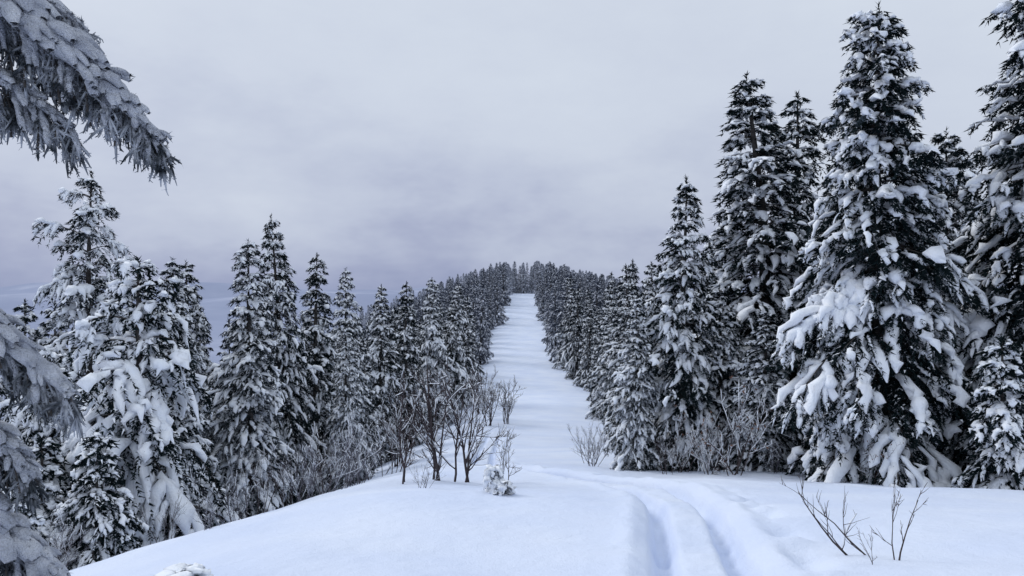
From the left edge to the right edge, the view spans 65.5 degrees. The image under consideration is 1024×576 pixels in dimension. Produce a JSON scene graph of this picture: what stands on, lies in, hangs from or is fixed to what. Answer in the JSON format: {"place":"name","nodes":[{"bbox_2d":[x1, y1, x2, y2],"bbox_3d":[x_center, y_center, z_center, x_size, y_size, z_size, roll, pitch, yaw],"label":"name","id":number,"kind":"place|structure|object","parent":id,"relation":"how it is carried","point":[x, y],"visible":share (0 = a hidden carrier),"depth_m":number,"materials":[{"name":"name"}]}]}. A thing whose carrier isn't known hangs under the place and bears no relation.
{"place":"outdoors","nodes":[
{"label":"outdoors","id":0,"kind":"place"},
{"bbox_2d":[0,281,1023,575],"bbox_3d":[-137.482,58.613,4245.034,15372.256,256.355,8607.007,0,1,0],"label":"snow ground","id":1,"kind":"structure","parent":0,"point":[564,511],"depth_m":11.84,"materials":[{"name":"white snow"}]},
{"bbox_2d":[0,384,7,420],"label":"spruce tree","id":2,"kind":"object","parent":1,"relation":"on","point":[2,387],"visible":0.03,"depth_m":25.73,"materials":[{"name":"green plant"}]},
{"bbox_2d":[0,300,45,425],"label":"spruce tree","id":3,"kind":"object","parent":1,"relation":"on","point":[24,318],"visible":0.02,"depth_m":29.53,"materials":[{"name":"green plant"}]},
{"bbox_2d":[1,486,53,575],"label":"spruce tree","id":4,"kind":"object","parent":1,"relation":"on","point":[38,521],"visible":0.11,"depth_m":15.33,"materials":[{"name":"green plant"}]},
{"bbox_2d":[17,301,83,433],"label":"spruce tree","id":5,"kind":"object","parent":1,"relation":"on","point":[43,327],"visible":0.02,"depth_m":26.98,"materials":[{"name":"grey plant"}]},
{"bbox_2d":[22,435,79,561],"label":"spruce tree","id":6,"kind":"object","parent":1,"relation":"on","point":[53,466],"visible":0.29,"depth_m":18.19,"materials":[{"name":"white plant"}]},
{"bbox_2d":[0,350,102,521],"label":"spruce tree","id":7,"kind":"object","parent":1,"relation":"on","point":[31,431],"visible":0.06,"depth_m":21.21,"materials":[{"name":"white plant"}]},
{"bbox_2d":[47,523,85,566],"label":"bare shrub","id":8,"kind":"object","parent":1,"relation":"on","point":[65,552],"visible":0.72,"depth_m":14.20,"materials":[{"name":"grey plant"}]},
{"bbox_2d":[40,506,97,565],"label":"bare shrub","id":9,"kind":"object","parent":1,"relation":"on","point":[66,533],"visible":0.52,"depth_m":15.40,"materials":[{"name":"grey plant"}]},
{"bbox_2d":[0,0,181,575],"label":"frosted spruce tree","id":10,"kind":"object","parent":1,"relation":"on","point":[55,48],"visible":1,"depth_m":3.92,"materials":[{"name":"grey plant"}]},
{"bbox_2d":[2,171,183,484],"bbox_3d":[-13.683,4.287,24.973,6.173,16.174,6.849,0,1,9],"label":"spruce tree","id":11,"kind":"object","parent":1,"relation":"on","point":[67,275],"visible":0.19,"depth_m":24.51,"materials":[{"name":"white plant"}]},
{"bbox_2d":[48,426,152,570],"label":"spruce tree","id":12,"kind":"object","parent":1,"relation":"on","point":[119,519],"visible":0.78,"depth_m":16.36,"materials":[{"name":"white plant"}]},
{"bbox_2d":[57,254,240,551],"bbox_3d":[-9.058,4.066,19.820,5.473,9.829,5.073,1,1,33],"label":"spruce tree","id":13,"kind":"object","parent":1,"relation":"on","point":[148,439],"visible":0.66,"depth_m":19.21,"materials":[{"name":"white plant"}]},
{"bbox_2d":[121,277,196,432],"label":"spruce tree","id":14,"kind":"object","parent":1,"relation":"on","point":[131,305],"visible":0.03,"depth_m":32.86,"materials":[{"name":"grey plant"}]},
{"bbox_2d":[134,492,185,543],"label":"bare shrub","id":15,"kind":"object","parent":1,"relation":"on","point":[170,517],"visible":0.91,"depth_m":17.53,"materials":[{"name":"grey plant"}]},
{"bbox_2d":[154,563,213,575],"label":"snowed in sapling","id":16,"kind":"object","parent":1,"relation":"on","point":[185,569],"visible":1,"depth_m":7.71,"materials":[{"name":"white wood"}]},
{"bbox_2d":[152,332,218,526],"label":"spruce tree","id":17,"kind":"object","parent":1,"relation":"on","point":[191,425],"visible":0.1,"depth_m":27.87,"materials":[{"name":"white plant"}]},
{"bbox_2d":[151,256,220,496],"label":"spruce tree","id":18,"kind":"object","parent":1,"relation":"on","point":[184,308],"visible":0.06,"depth_m":30.59,"materials":[{"name":"grey plant"}]},
{"bbox_2d":[168,259,236,492],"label":"spruce tree","id":19,"kind":"object","parent":1,"relation":"on","point":[202,324],"visible":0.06,"depth_m":35.48,"materials":[{"name":"grey plant"}]},
{"bbox_2d":[189,487,240,529],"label":"bare shrub","id":20,"kind":"object","parent":1,"relation":"on","point":[208,516],"visible":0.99,"depth_m":13.57,"materials":[{"name":"grey plant"}]},
{"bbox_2d":[188,457,259,523],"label":"bare shrub","id":21,"kind":"object","parent":1,"relation":"on","point":[233,504],"visible":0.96,"depth_m":19.30,"materials":[{"name":"grey plant"}]},
{"bbox_2d":[190,238,302,518],"bbox_3d":[-11.171,4.813,33.484,4.827,13.822,5.447,0,1,-25],"label":"spruce tree","id":22,"kind":"object","parent":1,"relation":"on","point":[245,403],"visible":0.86,"depth_m":32.39,"materials":[{"name":"grey plant"}]},
{"bbox_2d":[226,447,295,517],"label":"bare shrub","id":23,"kind":"object","parent":1,"relation":"on","point":[265,485],"visible":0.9,"depth_m":22.70,"materials":[{"name":"grey plant"}]},
{"bbox_2d":[235,213,327,508],"bbox_3d":[-10.908,4.808,38.167,4.348,16.738,5.507,1,1,41],"label":"spruce tree","id":24,"kind":"object","parent":1,"relation":"on","point":[293,396],"visible":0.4,"depth_m":37.55,"materials":[{"name":"grey plant"}]},
{"bbox_2d":[257,448,312,506],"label":"bare shrub","id":25,"kind":"object","parent":1,"relation":"on","point":[282,487],"visible":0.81,"depth_m":21.51,"materials":[{"name":"grey plant"}]},
{"bbox_2d":[285,252,344,495],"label":"spruce tree","id":26,"kind":"object","parent":1,"relation":"on","point":[320,324],"visible":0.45,"depth_m":41.62,"materials":[{"name":"grey plant"}]},
{"bbox_2d":[269,422,363,501],"bbox_3d":[-4.983,4.458,20.116,2.039,2.314,2.283,-1,1,-37],"label":"bare shrub","id":27,"kind":"object","parent":1,"relation":"on","point":[311,476],"visible":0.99,"depth_m":19.84,"materials":[{"name":"grey plant"}]},
{"bbox_2d":[300,427,348,493],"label":"bare shrub","id":28,"kind":"object","parent":1,"relation":"on","point":[319,467],"visible":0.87,"depth_m":20.46,"materials":[{"name":"grey plant"}]},
{"bbox_2d":[297,417,381,494],"bbox_3d":[-5.307,5.126,24.314,2.537,2.571,2.266,0,1,-4],"label":"bare shrub","id":29,"kind":"object","parent":1,"relation":"on","point":[342,462],"visible":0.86,"depth_m":24.04,"materials":[{"name":"grey plant"}]},
{"bbox_2d":[318,328,376,492],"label":"spruce tree","id":30,"kind":"object","parent":1,"relation":"on","point":[346,401],"visible":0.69,"depth_m":37.81,"materials":[{"name":"grey plant"}]},
{"bbox_2d":[311,409,385,486],"bbox_3d":[-5.199,5.703,27.882,2.719,3.086,3.044,0,1,20],"label":"bare shrub","id":31,"kind":"object","parent":1,"relation":"on","point":[346,448],"visible":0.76,"depth_m":27.63,"materials":[{"name":"grey plant"}]},
{"bbox_2d":[320,268,379,474],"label":"spruce tree","id":32,"kind":"object","parent":1,"relation":"on","point":[345,303],"visible":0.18,"depth_m":47.84,"materials":[{"name":"grey plant"}]},
{"bbox_2d":[322,316,379,473],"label":"spruce tree","id":33,"kind":"object","parent":1,"relation":"on","point":[365,401],"visible":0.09,"depth_m":45.05,"materials":[{"name":"grey plant"}]},
{"bbox_2d":[325,410,397,482],"bbox_3d":[-6.585,7.252,35.791,3.552,3.600,3.173,0,1,-13],"label":"bare shrub","id":34,"kind":"object","parent":1,"relation":"on","point":[360,450],"visible":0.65,"depth_m":36.10,"materials":[{"name":"grey plant"}]},
{"bbox_2d":[364,284,406,465],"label":"spruce tree","id":35,"kind":"object","parent":1,"relation":"on","point":[376,364],"visible":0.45,"depth_m":58.00,"materials":[{"name":"grey plant"}]},
{"bbox_2d":[366,383,419,466],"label":"bare shrub","id":36,"kind":"object","parent":1,"relation":"on","point":[396,426],"visible":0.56,"depth_m":45.04,"materials":[{"name":"grey plant"}]},
{"bbox_2d":[362,407,427,476],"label":"bare shrub","id":37,"kind":"object","parent":1,"relation":"on","point":[391,445],"visible":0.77,"depth_m":32.31,"materials":[{"name":"grey plant"}]},
{"bbox_2d":[388,281,427,448],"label":"spruce tree","id":38,"kind":"object","parent":1,"relation":"on","point":[407,357],"visible":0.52,"depth_m":65.58,"materials":[{"name":"grey plant"}]},
{"bbox_2d":[387,369,432,483],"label":"bare shrub","id":39,"kind":"object","parent":1,"relation":"on","point":[412,416],"visible":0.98,"depth_m":17.93,"materials":[{"name":"brown plant"}]},
{"bbox_2d":[408,456,446,487],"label":"bare shrub","id":40,"kind":"object","parent":1,"relation":"on","point":[423,473],"visible":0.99,"depth_m":15.59,"materials":[{"name":"grey plant"}]},
{"bbox_2d":[394,355,469,480],"bbox_3d":[-1.914,3.089,18.213,1.492,3.167,2.026,0,1,-23],"label":"bare shrub","id":41,"kind":"object","parent":1,"relation":"on","point":[437,466],"visible":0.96,"depth_m":18.11,"materials":[{"name":"brown plant"}]},
{"bbox_2d":[415,278,456,433],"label":"spruce tree","id":42,"kind":"object","parent":1,"relation":"on","point":[436,347],"visible":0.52,"depth_m":77.55,"materials":[{"name":"grey plant"}]},
{"bbox_2d":[441,284,473,412],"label":"spruce tree","id":43,"kind":"object","parent":1,"relation":"on","point":[456,354],"visible":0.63,"depth_m":91.29,"materials":[{"name":"grey plant"}]},
{"bbox_2d":[423,360,509,482],"bbox_3d":[-1.039,3.223,18.315,1.439,3.054,1.954,1,1,43],"label":"bare shrub","id":44,"kind":"object","parent":1,"relation":"on","point":[467,459],"visible":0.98,"depth_m":18.31,"materials":[{"name":"brown plant"}]},
{"bbox_2d":[449,379,492,424],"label":"bare shrub","id":45,"kind":"object","parent":1,"relation":"on","point":[472,400],"visible":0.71,"depth_m":70.08,"materials":[{"name":"grey plant"}]},
{"bbox_2d":[468,366,497,414],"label":"bare shrub","id":46,"kind":"object","parent":1,"relation":"on","point":[486,395],"visible":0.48,"depth_m":82.09,"materials":[{"name":"grey plant"}]},
{"bbox_2d":[218,259,749,476],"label":"spruce forest","id":47,"kind":"object","parent":1,"relation":"on","point":[587,352],"visible":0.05,"depth_m":111.01,"materials":[{"name":"grey plant"}]},
{"bbox_2d":[469,370,502,425],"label":"bare shrub","id":48,"kind":"object","parent":1,"relation":"on","point":[488,400],"visible":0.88,"depth_m":68.11,"materials":[{"name":"grey plant"}]},
{"bbox_2d":[483,464,503,493],"bbox_3d":[-0.308,3.566,13.652,0.483,1.071,0.531,0,1,0],"label":"snowed in sapling","id":49,"kind":"object","parent":1,"relation":"on","point":[492,474],"visible":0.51,"depth_m":13.56,"materials":[{"name":"white wood"}]},
{"bbox_2d":[484,426,519,479],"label":"bare shrub","id":50,"kind":"object","parent":1,"relation":"on","point":[508,460],"visible":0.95,"depth_m":18.58,"materials":[{"name":"grey plant"}]},
{"bbox_2d":[492,478,515,495],"bbox_3d":[-0.138,3.533,13.473,0.475,0.589,0.431,0,1,-25],"label":"snowed in sapling","id":51,"kind":"object","parent":1,"relation":"on","point":[504,486],"visible":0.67,"depth_m":13.38,"materials":[{"name":"white wood"}]},
{"bbox_2d":[491,375,525,423],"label":"bare shrub","id":52,"kind":"object","parent":1,"relation":"on","point":[506,409],"visible":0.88,"depth_m":69.99,"materials":[{"name":"grey plant"}]},
{"bbox_2d":[165,256,872,487],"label":"spruce forest","id":53,"kind":"object","parent":1,"relation":"on","point":[613,364],"depth_m":55.25,"materials":[{"name":"grey plant"}]},
{"bbox_2d":[333,261,751,367],"bbox_3d":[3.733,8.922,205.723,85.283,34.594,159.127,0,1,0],"label":"distant forest","id":54,"kind":"object","parent":1,"relation":"on","point":[488,300],"visible":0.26,"depth_m":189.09,"materials":[{"name":"plant"}]},
{"bbox_2d":[567,411,613,463],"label":"bare shrub","id":55,"kind":"object","parent":1,"relation":"on","point":[605,439],"visible":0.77,"depth_m":33.81,"materials":[{"name":"grey plant"}]},
{"bbox_2d":[573,418,615,465],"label":"bare shrub","id":56,"kind":"object","parent":1,"relation":"on","point":[590,444],"visible":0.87,"depth_m":28.79,"materials":[{"name":"grey plant"}]},
{"bbox_2d":[585,312,615,419],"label":"spruce tree","id":57,"kind":"object","parent":1,"relation":"on","point":[601,388],"visible":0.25,"depth_m":74.83,"materials":[{"name":"green plant"}]},
{"bbox_2d":[593,279,639,435],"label":"spruce tree","id":58,"kind":"object","parent":1,"relation":"on","point":[606,347],"visible":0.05,"depth_m":59.92,"materials":[{"name":"green plant"}]},
{"bbox_2d":[603,326,640,449],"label":"spruce tree","id":59,"kind":"object","parent":1,"relation":"on","point":[610,424],"visible":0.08,"depth_m":46.93,"materials":[{"name":"green plant"}]},
{"bbox_2d":[602,298,662,471],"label":"spruce tree","id":60,"kind":"object","parent":1,"relation":"on","point":[635,425],"visible":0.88,"depth_m":26.20,"materials":[{"name":"green plant"}]},
{"bbox_2d":[623,327,650,447],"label":"spruce tree","id":61,"kind":"object","parent":1,"relation":"on","point":[634,365],"visible":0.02,"depth_m":39.87,"materials":[{"name":"green plant"}]},
{"bbox_2d":[613,262,670,449],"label":"spruce tree","id":62,"kind":"object","parent":1,"relation":"on","point":[648,281],"visible":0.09,"depth_m":45.12,"materials":[{"name":"green plant"}]},
{"bbox_2d":[651,428,681,473],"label":"bare shrub","id":63,"kind":"object","parent":1,"relation":"on","point":[665,451],"visible":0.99,"depth_m":24.53,"materials":[{"name":"grey plant"}]},
{"bbox_2d":[633,174,736,471],"bbox_3d":[5.869,2.136,27.201,4.100,12.017,4.380,-1,1,-28],"label":"spruce tree","id":64,"kind":"object","parent":1,"relation":"on","point":[685,358],"visible":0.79,"depth_m":26.40,"materials":[{"name":"green plant"}]},
{"bbox_2d":[663,405,721,472],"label":"bare shrub","id":65,"kind":"object","parent":1,"relation":"on","point":[689,449],"visible":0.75,"depth_m":25.32,"materials":[{"name":"grey plant"}]},
{"bbox_2d":[668,248,730,367],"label":"spruce tree","id":66,"kind":"object","parent":1,"relation":"on","point":[701,296],"visible":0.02,"depth_m":33.16,"materials":[{"name":"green plant"}]},
{"bbox_2d":[683,411,727,474],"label":"bare shrub","id":67,"kind":"object","parent":1,"relation":"on","point":[716,472],"visible":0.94,"depth_m":24.00,"materials":[{"name":"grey plant"}]},
{"bbox_2d":[694,415,737,470],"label":"bare shrub","id":68,"kind":"object","parent":1,"relation":"on","point":[725,440],"visible":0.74,"depth_m":25.23,"materials":[{"name":"grey plant"}]},
{"bbox_2d":[675,283,757,469],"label":"spruce tree","id":69,"kind":"object","parent":1,"relation":"on","point":[732,358],"visible":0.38,"depth_m":27.11,"materials":[{"name":"green plant"}]},
{"bbox_2d":[649,71,824,469],"bbox_3d":[9.828,0.602,29.916,9.002,17.328,7.108,0,1,-9],"label":"spruce tree","id":70,"kind":"object","parent":1,"relation":"on","point":[742,173],"visible":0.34,"depth_m":29.06,"materials":[{"name":"green plant"}]},
{"bbox_2d":[702,373,774,475],"bbox_3d":[7.022,4.224,23.751,2.736,3.305,1.860,-1,1,-34],"label":"bare shrub","id":71,"kind":"object","parent":1,"relation":"on","point":[737,444],"visible":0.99,"depth_m":23.83,"materials":[{"name":"grey plant"}]},
{"bbox_2d":[710,307,803,472],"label":"spruce tree","id":72,"kind":"object","parent":1,"relation":"on","point":[757,354],"visible":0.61,"depth_m":25.11,"materials":[{"name":"green plant"}]},
{"bbox_2d":[757,428,804,473],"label":"bare shrub","id":73,"kind":"object","parent":1,"relation":"on","point":[771,453],"visible":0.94,"depth_m":23.80,"materials":[{"name":"grey plant"}]},
{"bbox_2d":[750,91,833,449],"bbox_3d":[10.727,0.574,30.786,5.056,16.614,4.830,-1,1,-36],"label":"spruce tree","id":74,"kind":"object","parent":1,"relation":"on","point":[811,152],"visible":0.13,"depth_m":30.65,"materials":[{"name":"green plant"}]},
{"bbox_2d":[781,472,865,554],"bbox_3d":[3.603,2.644,8.936,0.970,1.223,1.200,1,1,28],"label":"bare twig","id":75,"kind":"object","parent":1,"relation":"on","point":[845,532],"visible":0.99,"depth_m":9.15,"materials":[{"name":"brown plant"}]},
{"bbox_2d":[812,169,841,284],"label":"spruce tree","id":76,"kind":"object","parent":1,"relation":"on","point":[834,184],"depth_m":33.90,"materials":[{"name":"green plant"}]},
{"bbox_2d":[857,528,876,564],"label":"bare twig","id":77,"kind":"object","parent":1,"relation":"on","point":[868,544],"visible":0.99,"depth_m":8.43,"materials":[{"name":"brown plant"}]},
{"bbox_2d":[764,1,991,487],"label":"spruce tree","id":78,"kind":"object","parent":1,"relation":"on","point":[849,378],"visible":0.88,"depth_m":21.17,"materials":[{"name":"white plant"}]},
{"bbox_2d":[859,437,903,484],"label":"bare shrub","id":79,"kind":"object","parent":1,"relation":"on","point":[863,471],"visible":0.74,"depth_m":20.29,"materials":[{"name":"grey plant"}]},
{"bbox_2d":[870,477,928,560],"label":"bare twig","id":80,"kind":"object","parent":1,"relation":"on","point":[895,505],"visible":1,"depth_m":8.76,"materials":[{"name":"brown plant"}]},
{"bbox_2d":[871,132,968,471],"bbox_3d":[13.673,1.533,26.662,7.086,13.956,5.463,0,1,-26],"label":"spruce tree","id":81,"kind":"object","parent":1,"relation":"on","point":[920,135],"visible":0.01,"depth_m":26.46,"materials":[{"name":"green plant"}]},
{"bbox_2d":[905,0,1023,483],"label":"spruce tree","id":82,"kind":"object","parent":1,"relation":"on","point":[1001,205],"visible":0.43,"depth_m":21.91,"materials":[{"name":"white plant"}]},
{"bbox_2d":[927,127,1004,304],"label":"spruce tree","id":83,"kind":"object","parent":1,"relation":"on","point":[952,150],"visible":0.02,"depth_m":30.49,"materials":[{"name":"green plant"}]},
{"bbox_2d":[949,334,1023,490],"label":"spruce tree","id":84,"kind":"object","parent":1,"relation":"on","point":[997,441],"visible":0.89,"depth_m":18.68,"materials":[{"name":"white plant"}]},
{"bbox_2d":[0,0,1023,289],"label":"sky","id":85,"kind":"structure","parent":0,"point":[394,142],"materials":[{"name":"grey"}]}
]}

